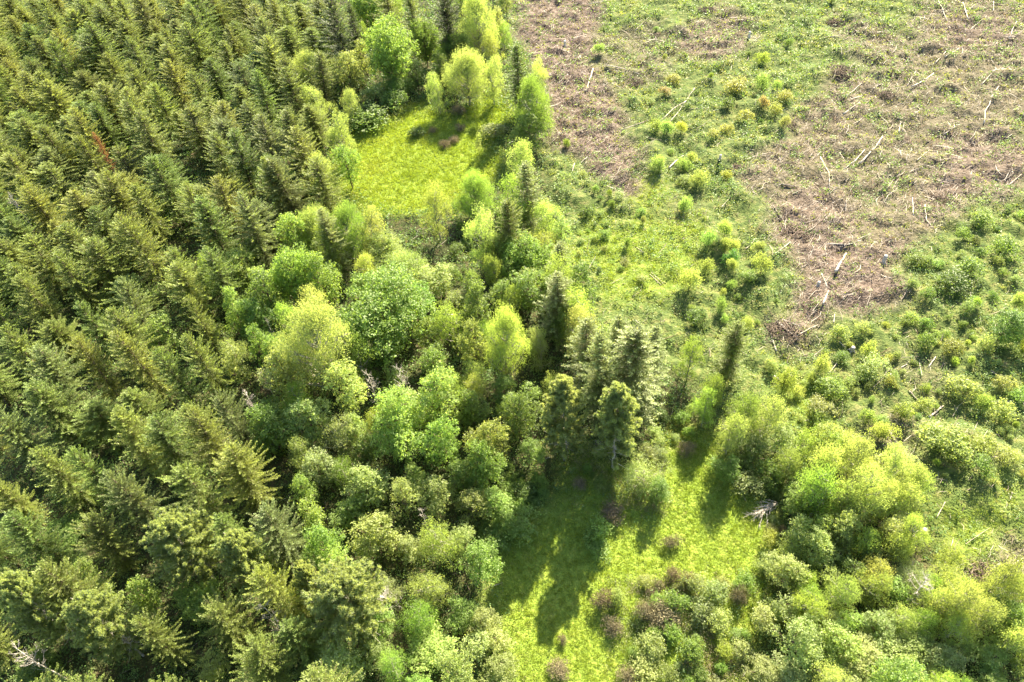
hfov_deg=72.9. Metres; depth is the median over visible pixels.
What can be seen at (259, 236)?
fir tree
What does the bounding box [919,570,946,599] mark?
broadleaf tree
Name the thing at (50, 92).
fir tree
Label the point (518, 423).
broadleaf tree
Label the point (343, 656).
broadleaf tree
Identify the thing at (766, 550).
shrub
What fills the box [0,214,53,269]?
fir tree
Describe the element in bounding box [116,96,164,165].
fir tree
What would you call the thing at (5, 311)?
fir tree
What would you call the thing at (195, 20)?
fir tree
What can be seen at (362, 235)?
broadleaf tree
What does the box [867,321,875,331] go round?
shrub
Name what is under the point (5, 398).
fir tree
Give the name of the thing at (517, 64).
fir tree
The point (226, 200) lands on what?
fir tree
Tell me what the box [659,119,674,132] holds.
sapling
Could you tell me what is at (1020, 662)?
broadleaf tree
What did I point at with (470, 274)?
broadleaf tree
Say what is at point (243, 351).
broadleaf tree
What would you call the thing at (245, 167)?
fir tree
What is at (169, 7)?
fir tree
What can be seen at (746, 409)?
broadleaf tree
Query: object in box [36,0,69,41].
fir tree
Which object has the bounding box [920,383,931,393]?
sapling
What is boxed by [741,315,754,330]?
sapling
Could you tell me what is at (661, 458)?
shrub
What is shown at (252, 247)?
broadleaf tree
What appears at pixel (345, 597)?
pine tree
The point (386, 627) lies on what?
broadleaf tree
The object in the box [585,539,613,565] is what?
shrub
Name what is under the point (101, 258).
fir tree
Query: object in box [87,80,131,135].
fir tree
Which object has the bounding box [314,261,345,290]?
broadleaf tree
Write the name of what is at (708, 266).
sapling
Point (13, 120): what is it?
fir tree
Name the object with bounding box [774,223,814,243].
brush pile
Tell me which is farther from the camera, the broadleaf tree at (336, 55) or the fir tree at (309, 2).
the fir tree at (309, 2)
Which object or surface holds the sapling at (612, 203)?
on the ground at (974, 508)
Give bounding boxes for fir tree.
[0,0,37,34]
[0,7,10,29]
[0,11,15,41]
[0,16,10,45]
[0,34,19,67]
[0,36,31,68]
[0,39,26,78]
[0,57,31,99]
[0,66,37,109]
[0,88,10,110]
[0,96,10,124]
[0,104,13,141]
[0,108,62,161]
[0,127,20,165]
[0,128,17,181]
[0,149,49,204]
[0,164,14,199]
[0,179,24,214]
[0,193,29,236]
[0,204,40,243]
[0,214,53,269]
[0,237,49,289]
[0,255,32,313]
[0,281,16,307]
[0,295,14,341]
[0,304,30,346]
[0,324,58,391]
[0,335,39,378]
[0,355,26,410]
[0,403,70,476]
[0,423,14,460]
[0,460,21,506]
[0,480,49,530]
[0,508,89,576]
[0,520,36,571]
[0,559,33,623]
[0,612,31,675]
[1,15,31,53]
[3,262,66,327]
[5,85,51,130]
[6,111,29,143]
[9,144,47,189]
[10,6,46,39]
[11,117,54,165]
[12,70,54,115]
[12,274,69,333]
[13,172,51,228]
[13,231,79,300]
[15,55,63,91]
[16,183,78,244]
[17,23,52,61]
[19,161,82,221]
[20,377,100,452]
[22,0,43,21]
[24,342,96,411]
[26,0,63,21]
[28,34,73,78]
[29,69,75,129]
[29,145,83,189]
[29,315,90,368]
[29,446,104,519]
[29,556,124,629]
[29,662,100,681]
[30,78,80,134]
[31,122,84,179]
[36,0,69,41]
[40,8,71,41]
[44,36,94,98]
[47,0,73,31]
[48,216,81,258]
[49,31,83,76]
[50,28,90,88]
[50,249,112,317]
[52,221,119,292]
[54,668,134,681]
[56,113,106,163]
[57,187,117,252]
[59,100,114,142]
[59,221,89,267]
[61,8,90,57]
[61,396,126,455]
[61,444,137,527]
[63,0,78,8]
[63,106,112,169]
[64,68,112,104]
[64,333,129,402]
[65,507,144,581]
[67,0,110,47]
[67,234,139,303]
[70,134,116,184]
[72,27,114,70]
[73,90,110,136]
[73,299,120,356]
[74,33,124,77]
[75,21,127,80]
[79,170,119,222]
[84,203,136,268]
[86,0,107,35]
[86,3,126,51]
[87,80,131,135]
[87,102,127,150]
[88,167,147,227]
[91,132,117,177]
[96,51,131,90]
[96,464,171,536]
[98,0,125,34]
[98,302,175,384]
[99,273,163,328]
[103,0,132,24]
[104,326,179,404]
[107,210,170,277]
[108,402,172,484]
[109,18,149,58]
[109,141,159,195]
[109,167,164,223]
[110,0,144,41]
[112,73,151,109]
[114,215,179,298]
[114,276,169,347]
[115,386,185,444]
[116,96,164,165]
[119,86,166,143]
[123,35,166,93]
[124,0,165,43]
[124,59,164,121]
[127,604,202,671]
[128,182,174,245]
[131,3,149,34]
[131,109,191,172]
[138,410,211,489]
[139,153,188,225]
[143,0,171,31]
[144,81,185,134]
[145,33,180,67]
[147,21,167,38]
[147,152,192,203]
[148,672,189,681]
[149,346,219,418]
[151,461,238,538]
[155,42,195,97]
[157,58,195,111]
[158,0,177,17]
[159,26,195,73]
[160,0,187,19]
[160,246,211,300]
[161,258,220,334]
[167,19,196,55]
[168,108,194,146]
[169,0,193,29]
[171,0,195,27]
[171,21,224,80]
[171,398,223,453]
[172,102,225,163]
[173,2,219,58]
[173,180,211,247]
[173,183,223,234]
[177,404,238,487]
[179,331,235,402]
[183,70,219,125]
[185,0,229,50]
[186,295,223,358]
[190,194,251,268]
[193,585,265,658]
[195,113,252,161]
[197,96,237,140]
[198,245,248,311]
[199,0,222,23]
[199,57,232,102]
[200,130,243,190]
[201,173,245,238]
[203,0,236,32]
[207,99,246,146]
[209,512,265,565]
[210,440,282,516]
[212,40,240,83]
[212,388,262,448]
[215,0,250,30]
[219,0,237,20]
[220,127,263,194]
[221,20,256,59]
[222,24,247,66]
[224,57,273,110]
[225,176,260,224]
[227,189,279,267]
[228,0,260,38]
[229,627,297,681]
[230,84,263,124]
[234,51,270,86]
[237,99,273,152]
[240,561,316,626]
[242,3,275,60]
[245,0,261,10]
[246,496,314,578]
[247,112,291,181]
[248,68,282,130]
[249,16,284,76]
[250,34,290,93]
[251,198,284,253]
[253,0,278,29]
[256,156,295,220]
[257,152,298,197]
[257,155,313,227]
[264,0,289,41]
[264,0,292,46]
[266,24,311,64]
[269,52,304,104]
[273,613,331,679]
[275,3,303,53]
[276,66,315,129]
[276,106,314,166]
[278,0,296,22]
[279,124,321,198]
[287,0,312,26]
[289,2,319,39]
[296,658,363,681]
[297,26,331,64]
[298,103,334,149]
[299,153,353,215]
[300,0,336,43]
[304,0,329,19]
[304,49,342,103]
[307,0,356,70]
[315,8,349,53]
[315,207,353,281]
[325,2,348,27]
[340,1,370,60]
[368,0,404,39]
[399,0,428,60]
[426,0,470,63]
[494,196,535,266]
[502,42,536,115]
[510,160,548,239]
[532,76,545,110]
[532,270,583,350]
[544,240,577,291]
[561,316,614,399]
[576,328,622,438]
[582,319,667,437]
[604,312,630,384]
[638,323,671,396]
[704,318,754,385]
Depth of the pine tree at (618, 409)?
82.63 m
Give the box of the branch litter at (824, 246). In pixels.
[70,0,1023,680]
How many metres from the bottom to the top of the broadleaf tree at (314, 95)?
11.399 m
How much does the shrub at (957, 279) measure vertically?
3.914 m
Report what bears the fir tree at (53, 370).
on the ground at (974, 508)
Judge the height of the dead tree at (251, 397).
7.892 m
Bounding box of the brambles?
[0,0,1023,681]
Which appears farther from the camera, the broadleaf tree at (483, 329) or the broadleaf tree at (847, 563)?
the broadleaf tree at (483, 329)
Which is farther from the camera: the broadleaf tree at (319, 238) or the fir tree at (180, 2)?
the fir tree at (180, 2)
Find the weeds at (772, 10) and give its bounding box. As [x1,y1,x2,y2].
[6,0,1023,681]
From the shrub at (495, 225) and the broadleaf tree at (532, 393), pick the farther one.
the shrub at (495, 225)
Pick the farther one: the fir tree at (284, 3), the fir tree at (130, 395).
the fir tree at (284, 3)
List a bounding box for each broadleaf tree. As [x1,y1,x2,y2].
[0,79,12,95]
[11,638,65,681]
[23,661,54,681]
[43,510,87,548]
[66,476,98,504]
[66,555,100,587]
[90,573,125,610]
[123,574,164,619]
[143,311,187,353]
[171,576,225,626]
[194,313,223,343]
[194,646,231,681]
[195,253,229,291]
[216,338,249,371]
[219,286,248,337]
[220,344,255,384]
[224,245,259,291]
[237,297,280,346]
[242,268,287,324]
[243,235,267,261]
[243,321,273,369]
[244,402,301,463]
[247,265,279,302]
[255,340,306,401]
[255,394,286,432]
[260,242,314,311]
[260,331,285,365]
[267,292,355,398]
[272,210,314,259]
[273,300,303,348]
[275,215,303,247]
[277,379,317,421]
[283,396,334,452]
[284,48,334,90]
[285,432,322,472]
[289,470,323,510]
[296,200,336,250]
[296,282,340,326]
[296,495,327,536]
[299,83,337,126]
[299,522,345,571]
[301,251,344,310]
[301,445,342,490]
[306,150,342,200]
[310,240,326,260]
[310,409,367,459]
[311,215,344,268]
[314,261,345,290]
[315,636,370,681]
[319,325,346,359]
[319,541,358,573]
[321,199,369,264]
[321,305,350,340]
[321,357,368,413]
[324,108,359,160]
[327,493,366,531]
[329,50,366,89]
[329,452,358,495]
[330,142,363,188]
[331,50,347,85]
[331,203,353,234]
[335,260,440,363]
[336,411,369,444]
[338,87,360,118]
[339,461,393,513]
[341,332,380,388]
[343,505,409,564]
[345,0,393,33]
[347,271,373,317]
[350,39,373,76]
[350,432,378,471]
[351,251,376,284]
[352,222,369,252]
[353,205,386,253]
[356,21,370,53]
[356,603,396,642]
[358,637,395,675]
[361,11,420,83]
[361,247,431,283]
[363,407,392,436]
[364,227,404,269]
[367,571,409,610]
[368,382,427,465]
[376,643,411,681]
[381,360,404,387]
[383,73,414,95]
[389,476,426,516]
[391,0,404,20]
[391,533,427,565]
[394,595,441,640]
[396,461,428,498]
[400,386,431,428]
[404,58,428,89]
[404,279,435,317]
[404,564,454,610]
[404,612,461,680]
[404,673,442,681]
[408,17,440,66]
[408,360,461,429]
[412,315,441,351]
[414,412,460,469]
[414,516,466,570]
[415,262,457,299]
[415,340,448,382]
[415,474,458,517]
[417,179,455,240]
[424,67,450,113]
[430,300,472,353]
[431,51,450,85]
[431,646,477,681]
[435,45,448,73]
[437,30,473,64]
[440,43,490,104]
[440,370,468,399]
[442,289,475,322]
[444,592,478,635]
[445,457,479,492]
[448,519,475,562]
[453,167,496,220]
[453,315,488,368]
[453,388,492,431]
[454,0,465,12]
[454,486,497,523]
[454,537,505,586]
[455,0,501,59]
[456,627,491,663]
[457,372,487,399]
[459,266,487,302]
[459,278,497,331]
[460,360,486,390]
[461,416,511,464]
[462,200,500,273]
[464,438,508,488]
[465,606,502,638]
[474,483,515,519]
[475,133,481,154]
[476,318,495,353]
[477,648,519,681]
[479,232,507,272]
[480,54,507,104]
[481,29,504,65]
[482,251,504,290]
[482,625,515,655]
[483,301,534,378]
[486,278,518,314]
[488,5,505,45]
[490,374,516,404]
[491,503,527,536]
[492,168,534,239]
[494,20,512,49]
[494,392,516,422]
[495,0,512,13]
[496,284,523,319]
[497,229,555,277]
[498,256,515,284]
[501,390,543,443]
[505,137,535,194]
[505,266,549,314]
[509,112,545,154]
[511,71,555,138]
[515,436,546,466]
[518,267,536,299]
[519,380,543,405]
[523,326,547,355]
[525,321,553,372]
[527,198,565,241]
[529,229,566,267]
[531,55,548,93]
[537,246,579,317]
[540,370,556,397]
[547,307,575,350]
[550,215,574,247]
[550,256,576,283]
[555,280,604,336]
[563,302,600,366]
[566,260,597,304]
[595,324,615,340]
[617,446,675,501]
[640,474,670,505]
[672,333,705,380]
[688,386,718,428]
[697,372,725,409]
[706,453,742,484]
[714,413,752,457]
[721,390,763,434]
[733,426,778,469]
[741,652,782,681]
[748,392,789,438]
[748,600,781,643]
[758,549,811,592]
[762,591,801,623]
[763,420,798,459]
[767,613,823,673]
[769,445,803,480]
[770,650,816,681]
[774,536,806,561]
[776,482,820,520]
[776,513,811,554]
[785,579,826,613]
[786,473,804,494]
[786,514,813,538]
[788,462,813,487]
[790,586,831,624]
[791,425,823,461]
[792,523,842,574]
[793,450,813,474]
[793,457,843,522]
[795,566,822,591]
[796,629,845,680]
[800,610,867,669]
[802,436,850,502]
[803,420,845,461]
[805,511,833,538]
[806,654,852,681]
[809,429,849,478]
[811,608,841,629]
[815,476,870,522]
[817,569,864,616]
[818,562,842,597]
[826,504,863,558]
[829,456,895,521]
[830,553,868,581]
[832,430,879,486]
[833,609,864,633]
[833,629,886,681]
[835,657,878,681]
[838,426,865,468]
[847,566,895,612]
[851,470,901,527]
[851,521,885,558]
[854,454,879,472]
[855,607,897,652]
[859,553,897,589]
[860,545,883,577]
[864,440,919,502]
[865,654,930,681]
[867,453,890,477]
[870,598,924,639]
[870,629,930,681]
[871,494,902,519]
[873,514,906,545]
[876,555,942,606]
[880,530,915,566]
[886,508,911,538]
[886,574,914,606]
[887,612,937,655]
[889,451,920,479]
[889,477,924,521]
[892,459,929,491]
[894,511,933,554]
[906,467,940,502]
[909,605,941,640]
[911,578,965,626]
[917,638,971,680]
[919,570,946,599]
[919,667,960,681]
[925,574,986,623]
[927,561,966,591]
[932,604,982,652]
[933,542,969,571]
[943,571,984,605]
[948,669,975,681]
[955,594,1010,640]
[960,628,1021,681]
[973,553,1023,608]
[977,667,1009,681]
[981,566,1023,600]
[982,586,1023,644]
[986,306,1023,349]
[989,620,1023,661]
[1008,575,1023,602]
[1008,647,1023,676]
[1011,665,1023,681]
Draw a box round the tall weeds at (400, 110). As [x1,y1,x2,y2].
[322,82,829,681]
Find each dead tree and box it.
[8,193,37,233]
[9,640,65,679]
[242,390,254,406]
[256,599,285,633]
[362,369,380,402]
[378,586,402,615]
[393,364,410,392]
[418,508,428,531]
[905,573,932,603]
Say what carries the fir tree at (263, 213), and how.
on the ground at (974, 508)
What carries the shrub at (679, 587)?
on the ground at (974, 508)
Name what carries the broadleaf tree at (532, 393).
on the ground at (974, 508)
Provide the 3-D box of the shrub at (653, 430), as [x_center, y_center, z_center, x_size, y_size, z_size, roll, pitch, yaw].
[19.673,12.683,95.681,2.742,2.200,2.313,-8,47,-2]
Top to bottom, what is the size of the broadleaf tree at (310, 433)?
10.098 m
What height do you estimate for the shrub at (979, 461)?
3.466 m
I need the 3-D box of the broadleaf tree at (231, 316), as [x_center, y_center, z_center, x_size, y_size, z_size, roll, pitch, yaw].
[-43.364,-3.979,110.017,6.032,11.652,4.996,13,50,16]
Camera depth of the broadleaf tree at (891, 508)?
82.37 m
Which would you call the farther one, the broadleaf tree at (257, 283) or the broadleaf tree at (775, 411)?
the broadleaf tree at (257, 283)
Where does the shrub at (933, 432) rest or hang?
on the ground at (974, 508)
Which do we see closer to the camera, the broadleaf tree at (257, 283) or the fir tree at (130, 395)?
the fir tree at (130, 395)
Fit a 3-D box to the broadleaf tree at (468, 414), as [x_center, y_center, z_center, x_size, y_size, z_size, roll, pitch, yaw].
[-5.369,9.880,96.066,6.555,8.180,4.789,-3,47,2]
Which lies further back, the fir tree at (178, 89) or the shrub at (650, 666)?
the fir tree at (178, 89)
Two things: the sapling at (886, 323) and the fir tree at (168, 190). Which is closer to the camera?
the sapling at (886, 323)
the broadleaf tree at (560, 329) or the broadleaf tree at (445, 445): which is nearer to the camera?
the broadleaf tree at (445, 445)
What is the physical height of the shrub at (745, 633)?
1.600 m
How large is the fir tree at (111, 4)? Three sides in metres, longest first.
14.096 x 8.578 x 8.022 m
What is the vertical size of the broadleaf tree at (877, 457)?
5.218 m
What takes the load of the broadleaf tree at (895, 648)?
on the ground at (974, 508)
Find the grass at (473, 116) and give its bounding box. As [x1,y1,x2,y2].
[329,90,1022,681]
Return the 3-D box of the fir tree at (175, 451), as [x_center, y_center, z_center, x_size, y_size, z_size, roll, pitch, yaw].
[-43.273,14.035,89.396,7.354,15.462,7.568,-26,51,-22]
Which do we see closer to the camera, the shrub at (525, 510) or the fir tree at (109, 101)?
the shrub at (525, 510)
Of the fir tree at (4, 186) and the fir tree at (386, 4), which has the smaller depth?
the fir tree at (4, 186)
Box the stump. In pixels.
[880,254,887,264]
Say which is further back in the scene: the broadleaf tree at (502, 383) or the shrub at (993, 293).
the shrub at (993, 293)
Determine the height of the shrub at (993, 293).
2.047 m
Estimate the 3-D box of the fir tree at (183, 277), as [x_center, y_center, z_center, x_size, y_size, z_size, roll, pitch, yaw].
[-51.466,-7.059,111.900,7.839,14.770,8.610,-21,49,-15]
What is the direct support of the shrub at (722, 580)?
on the ground at (974, 508)
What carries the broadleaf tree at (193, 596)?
on the ground at (974, 508)
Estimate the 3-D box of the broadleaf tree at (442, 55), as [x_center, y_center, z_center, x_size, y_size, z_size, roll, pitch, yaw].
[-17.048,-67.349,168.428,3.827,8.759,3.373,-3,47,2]
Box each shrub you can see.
[334,118,358,132]
[345,100,391,133]
[354,80,388,104]
[379,88,409,110]
[406,123,426,137]
[427,125,436,134]
[438,139,450,148]
[446,135,460,144]
[447,240,465,257]
[448,267,462,280]
[449,103,466,114]
[453,123,465,131]
[456,221,465,230]
[456,227,468,239]
[460,238,467,249]
[466,241,473,251]
[475,524,512,558]
[478,122,512,138]
[478,524,488,536]
[480,517,493,527]
[485,503,540,548]
[488,220,499,232]
[498,474,512,486]
[500,477,512,492]
[504,461,514,470]
[504,468,519,482]
[504,481,536,507]
[508,497,526,514]
[515,469,526,477]
[516,476,523,487]
[526,467,549,493]
[526,495,539,508]
[530,492,538,499]
[538,209,560,221]
[544,654,573,681]
[557,632,566,648]
[571,476,587,491]
[578,169,587,179]
[578,203,595,217]
[583,512,614,547]
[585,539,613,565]
[589,585,615,613]
[596,228,611,240]
[598,500,626,527]
[599,613,625,642]
[610,586,627,607]
[613,663,640,681]
[614,190,625,200]
[616,264,624,272]
[619,257,630,267]
[625,646,639,657]
[625,648,664,681]
[632,598,655,623]
[633,629,667,664]
[634,207,646,216]
[634,616,647,630]
[636,274,650,283]
[637,574,654,591]
[638,440,657,465]
[641,598,686,636]
[643,624,662,638]
[644,588,654,595]
[645,425,663,436]
[646,98,654,106]
[647,589,665,611]
[650,432,665,445]
[651,577,662,591]
[652,444,667,458]
[655,408,670,423]
[655,661,682,681]
[657,86,671,95]
[657,454,668,467]
[658,533,686,551]
[658,587,693,615]
[660,618,684,648]
[664,565,681,584]
[665,73,682,86]
[667,148,675,155]
[669,409,692,424]
[670,433,679,443]
[671,570,700,587]
[671,581,685,592]
[674,660,683,669]
[675,174,692,187]
[675,440,697,458]
[677,571,708,597]
[679,636,706,666]
[681,426,694,438]
[683,594,697,607]
[684,404,696,414]
[684,674,695,681]
[685,307,707,326]
[688,593,717,631]
[688,662,710,681]
[691,632,703,644]
[698,578,730,606]
[702,673,724,681]
[707,128,719,137]
[707,604,733,640]
[712,659,728,674]
[714,638,734,662]
[716,575,732,589]
[719,123,734,134]
[720,95,736,108]
[720,168,731,179]
[720,248,740,266]
[722,75,747,92]
[728,467,765,499]
[728,627,742,641]
[729,584,749,608]
[729,636,754,663]
[733,292,743,300]
[733,567,758,597]
[734,107,755,123]
[736,269,757,284]
[737,311,746,320]
[739,627,752,642]
[750,456,786,494]
[750,558,776,576]
[757,546,778,563]
[758,95,769,109]
[760,525,778,549]
[764,355,778,373]
[764,523,778,531]
[768,100,782,115]
[769,513,779,525]
[771,488,785,504]
[777,89,792,102]
[778,524,787,535]
[783,37,794,46]
[796,361,805,368]
[798,379,809,387]
[798,415,804,422]
[805,392,839,417]
[809,371,850,404]
[810,407,830,429]
[811,421,828,433]
[827,324,851,344]
[831,350,850,366]
[842,375,855,390]
[846,341,854,347]
[851,362,876,386]
[852,319,872,335]
[852,388,860,397]
[857,406,876,424]
[858,349,893,380]
[864,380,873,389]
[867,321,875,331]
[873,413,889,424]
[884,374,896,387]
[885,354,893,361]
[890,399,917,421]
[891,370,899,380]
[892,351,902,358]
[898,319,910,326]
[901,250,931,267]
[903,311,920,324]
[906,277,920,287]
[909,360,920,365]
[913,396,936,414]
[913,417,971,455]
[916,317,935,329]
[916,330,938,352]
[918,286,936,300]
[924,254,934,263]
[930,258,944,269]
[932,331,941,339]
[934,265,973,298]
[940,329,952,338]
[940,436,978,468]
[941,336,966,356]
[941,372,988,401]
[942,472,949,479]
[952,254,986,278]
[956,221,971,230]
[956,225,974,240]
[957,249,966,258]
[958,320,967,327]
[959,299,977,313]
[959,433,970,441]
[966,329,974,335]
[968,432,998,456]
[968,449,997,482]
[969,205,997,228]
[972,235,983,244]
[973,247,986,256]
[974,332,996,353]
[983,397,1020,422]
[985,230,1023,262]
[988,290,999,303]
[990,255,1004,265]
[991,374,1022,392]
[991,479,1001,485]
[992,358,1002,364]
[995,425,1005,435]
[998,266,1009,274]
[998,444,1023,469]
[999,423,1015,434]
[1002,202,1012,211]
[1005,384,1023,402]
[1006,434,1014,439]
[1011,274,1020,280]
[1016,210,1023,221]
[1018,469,1023,477]
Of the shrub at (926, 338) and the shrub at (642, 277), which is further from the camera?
the shrub at (642, 277)
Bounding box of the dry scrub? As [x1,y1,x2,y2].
[563,440,776,681]
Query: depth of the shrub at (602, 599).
79.60 m
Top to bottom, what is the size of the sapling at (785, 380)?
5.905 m
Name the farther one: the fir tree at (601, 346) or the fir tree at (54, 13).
the fir tree at (54, 13)
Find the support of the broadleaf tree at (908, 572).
on the ground at (974, 508)
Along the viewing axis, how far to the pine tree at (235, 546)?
76.14 m
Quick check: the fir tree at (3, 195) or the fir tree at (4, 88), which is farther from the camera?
the fir tree at (4, 88)
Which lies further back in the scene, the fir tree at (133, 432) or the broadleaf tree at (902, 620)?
the fir tree at (133, 432)
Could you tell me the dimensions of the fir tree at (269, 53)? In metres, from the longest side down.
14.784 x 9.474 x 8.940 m
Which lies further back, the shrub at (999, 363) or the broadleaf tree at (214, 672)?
the shrub at (999, 363)
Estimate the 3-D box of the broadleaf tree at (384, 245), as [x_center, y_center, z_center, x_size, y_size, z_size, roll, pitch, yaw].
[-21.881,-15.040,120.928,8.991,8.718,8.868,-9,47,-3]
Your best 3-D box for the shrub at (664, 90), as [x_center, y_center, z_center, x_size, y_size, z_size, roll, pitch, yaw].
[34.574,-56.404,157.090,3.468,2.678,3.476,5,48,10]
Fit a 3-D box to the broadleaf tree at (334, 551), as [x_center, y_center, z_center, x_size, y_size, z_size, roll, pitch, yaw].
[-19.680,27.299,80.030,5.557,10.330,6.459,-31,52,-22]
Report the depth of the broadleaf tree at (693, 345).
99.02 m
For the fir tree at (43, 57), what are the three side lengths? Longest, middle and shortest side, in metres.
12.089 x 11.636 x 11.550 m
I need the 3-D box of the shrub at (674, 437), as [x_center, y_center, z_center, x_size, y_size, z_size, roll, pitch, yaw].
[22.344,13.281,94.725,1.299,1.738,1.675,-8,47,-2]
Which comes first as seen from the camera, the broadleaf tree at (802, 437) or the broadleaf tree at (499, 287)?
the broadleaf tree at (802, 437)
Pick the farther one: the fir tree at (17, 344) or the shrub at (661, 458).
the fir tree at (17, 344)
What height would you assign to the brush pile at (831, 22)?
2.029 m
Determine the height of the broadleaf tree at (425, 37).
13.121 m
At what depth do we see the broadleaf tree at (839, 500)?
80.82 m
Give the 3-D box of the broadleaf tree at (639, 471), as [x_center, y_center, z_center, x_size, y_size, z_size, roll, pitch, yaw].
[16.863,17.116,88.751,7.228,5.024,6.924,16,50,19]
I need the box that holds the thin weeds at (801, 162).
[519,0,1023,566]
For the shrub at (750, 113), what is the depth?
147.27 m
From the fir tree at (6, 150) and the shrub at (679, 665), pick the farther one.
the fir tree at (6, 150)
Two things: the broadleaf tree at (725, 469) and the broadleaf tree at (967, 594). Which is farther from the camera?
the broadleaf tree at (725, 469)
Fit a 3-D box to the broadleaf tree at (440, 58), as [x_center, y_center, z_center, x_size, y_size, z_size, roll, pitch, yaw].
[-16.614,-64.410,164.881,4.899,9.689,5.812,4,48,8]
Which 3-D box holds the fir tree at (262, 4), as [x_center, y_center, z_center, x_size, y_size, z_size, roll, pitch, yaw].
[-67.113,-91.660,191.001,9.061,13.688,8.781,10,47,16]
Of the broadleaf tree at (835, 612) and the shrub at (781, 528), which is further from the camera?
the shrub at (781, 528)
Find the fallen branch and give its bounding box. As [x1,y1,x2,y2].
[745,500,778,525]
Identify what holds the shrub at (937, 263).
on the ground at (974, 508)
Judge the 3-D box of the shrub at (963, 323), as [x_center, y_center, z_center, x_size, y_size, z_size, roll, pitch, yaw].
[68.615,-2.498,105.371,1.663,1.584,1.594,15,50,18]
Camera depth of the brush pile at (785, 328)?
107.04 m
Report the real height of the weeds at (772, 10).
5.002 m
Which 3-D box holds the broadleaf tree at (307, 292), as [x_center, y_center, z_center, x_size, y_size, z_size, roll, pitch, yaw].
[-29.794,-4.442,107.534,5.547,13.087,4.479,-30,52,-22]
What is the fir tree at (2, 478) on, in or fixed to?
on the ground at (974, 508)
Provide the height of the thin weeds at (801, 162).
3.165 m
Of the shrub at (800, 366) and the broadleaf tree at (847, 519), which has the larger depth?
the shrub at (800, 366)
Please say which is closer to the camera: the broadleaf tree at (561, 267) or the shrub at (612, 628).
the shrub at (612, 628)
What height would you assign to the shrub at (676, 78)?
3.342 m
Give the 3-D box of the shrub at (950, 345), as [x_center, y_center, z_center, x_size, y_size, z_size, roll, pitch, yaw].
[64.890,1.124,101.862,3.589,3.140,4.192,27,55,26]
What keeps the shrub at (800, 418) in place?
on the ground at (974, 508)
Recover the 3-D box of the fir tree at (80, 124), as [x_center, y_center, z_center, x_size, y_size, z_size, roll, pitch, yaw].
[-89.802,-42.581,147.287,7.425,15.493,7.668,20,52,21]
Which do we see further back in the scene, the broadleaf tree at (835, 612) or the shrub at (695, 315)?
the shrub at (695, 315)
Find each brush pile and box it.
[626,77,643,86]
[647,32,660,38]
[696,5,716,14]
[732,163,744,171]
[766,318,806,346]
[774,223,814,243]
[785,120,798,130]
[826,18,847,26]
[826,63,854,78]
[877,89,896,99]
[895,134,911,143]
[927,193,953,207]
[964,559,1000,592]
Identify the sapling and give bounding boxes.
[563,138,570,147]
[591,42,605,53]
[607,199,614,207]
[624,238,631,247]
[640,216,645,223]
[648,118,661,133]
[649,152,665,172]
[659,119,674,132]
[674,121,687,134]
[676,156,694,172]
[677,196,693,213]
[677,266,704,288]
[686,304,695,310]
[687,150,697,161]
[688,168,710,187]
[694,258,715,274]
[699,227,718,245]
[715,294,727,313]
[717,219,732,238]
[718,238,735,252]
[719,287,726,298]
[721,313,727,322]
[725,279,737,290]
[726,258,738,272]
[727,238,741,251]
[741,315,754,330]
[749,250,775,275]
[750,241,765,253]
[753,51,770,65]
[754,71,771,89]
[771,363,797,397]
[773,79,781,88]
[779,115,792,127]
[791,383,806,399]
[807,370,817,384]
[812,353,832,373]
[859,340,877,357]
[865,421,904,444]
[882,321,889,327]
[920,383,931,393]
[932,458,940,465]
[950,356,959,366]
[965,339,971,344]
[967,356,975,363]
[971,298,982,306]
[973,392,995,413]
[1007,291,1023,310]
[1011,339,1023,360]
[1011,421,1019,428]
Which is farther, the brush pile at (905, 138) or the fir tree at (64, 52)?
the fir tree at (64, 52)
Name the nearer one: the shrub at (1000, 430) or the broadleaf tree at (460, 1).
the shrub at (1000, 430)
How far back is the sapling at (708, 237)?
119.99 m
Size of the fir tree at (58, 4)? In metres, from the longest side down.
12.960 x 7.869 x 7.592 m
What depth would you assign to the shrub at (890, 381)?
98.41 m
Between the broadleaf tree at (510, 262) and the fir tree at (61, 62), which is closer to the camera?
the broadleaf tree at (510, 262)
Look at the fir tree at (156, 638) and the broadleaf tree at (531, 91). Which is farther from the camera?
the broadleaf tree at (531, 91)
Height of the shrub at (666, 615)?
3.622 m
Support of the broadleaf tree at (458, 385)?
on the ground at (974, 508)
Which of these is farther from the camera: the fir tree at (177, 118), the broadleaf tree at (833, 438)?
the fir tree at (177, 118)
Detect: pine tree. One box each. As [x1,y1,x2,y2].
[0,566,80,646]
[56,583,149,664]
[138,503,220,587]
[211,525,284,594]
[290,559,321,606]
[300,553,395,656]
[539,374,588,460]
[590,380,642,470]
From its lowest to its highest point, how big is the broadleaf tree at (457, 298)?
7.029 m
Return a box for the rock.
[847,346,855,353]
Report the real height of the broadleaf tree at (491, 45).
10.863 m
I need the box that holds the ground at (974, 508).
[0,0,1023,681]
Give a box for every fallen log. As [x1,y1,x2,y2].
[834,253,846,272]
[858,136,882,163]
[924,204,933,228]
[929,405,943,417]
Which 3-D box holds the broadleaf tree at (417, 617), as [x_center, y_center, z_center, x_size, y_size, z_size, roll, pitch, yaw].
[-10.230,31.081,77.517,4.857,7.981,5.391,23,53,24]
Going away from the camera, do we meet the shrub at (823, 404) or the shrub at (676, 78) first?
the shrub at (823, 404)
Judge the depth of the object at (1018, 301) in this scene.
105.78 m
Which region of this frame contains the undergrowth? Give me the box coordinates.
[0,0,1023,681]
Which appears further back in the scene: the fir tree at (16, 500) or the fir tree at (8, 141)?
the fir tree at (8, 141)

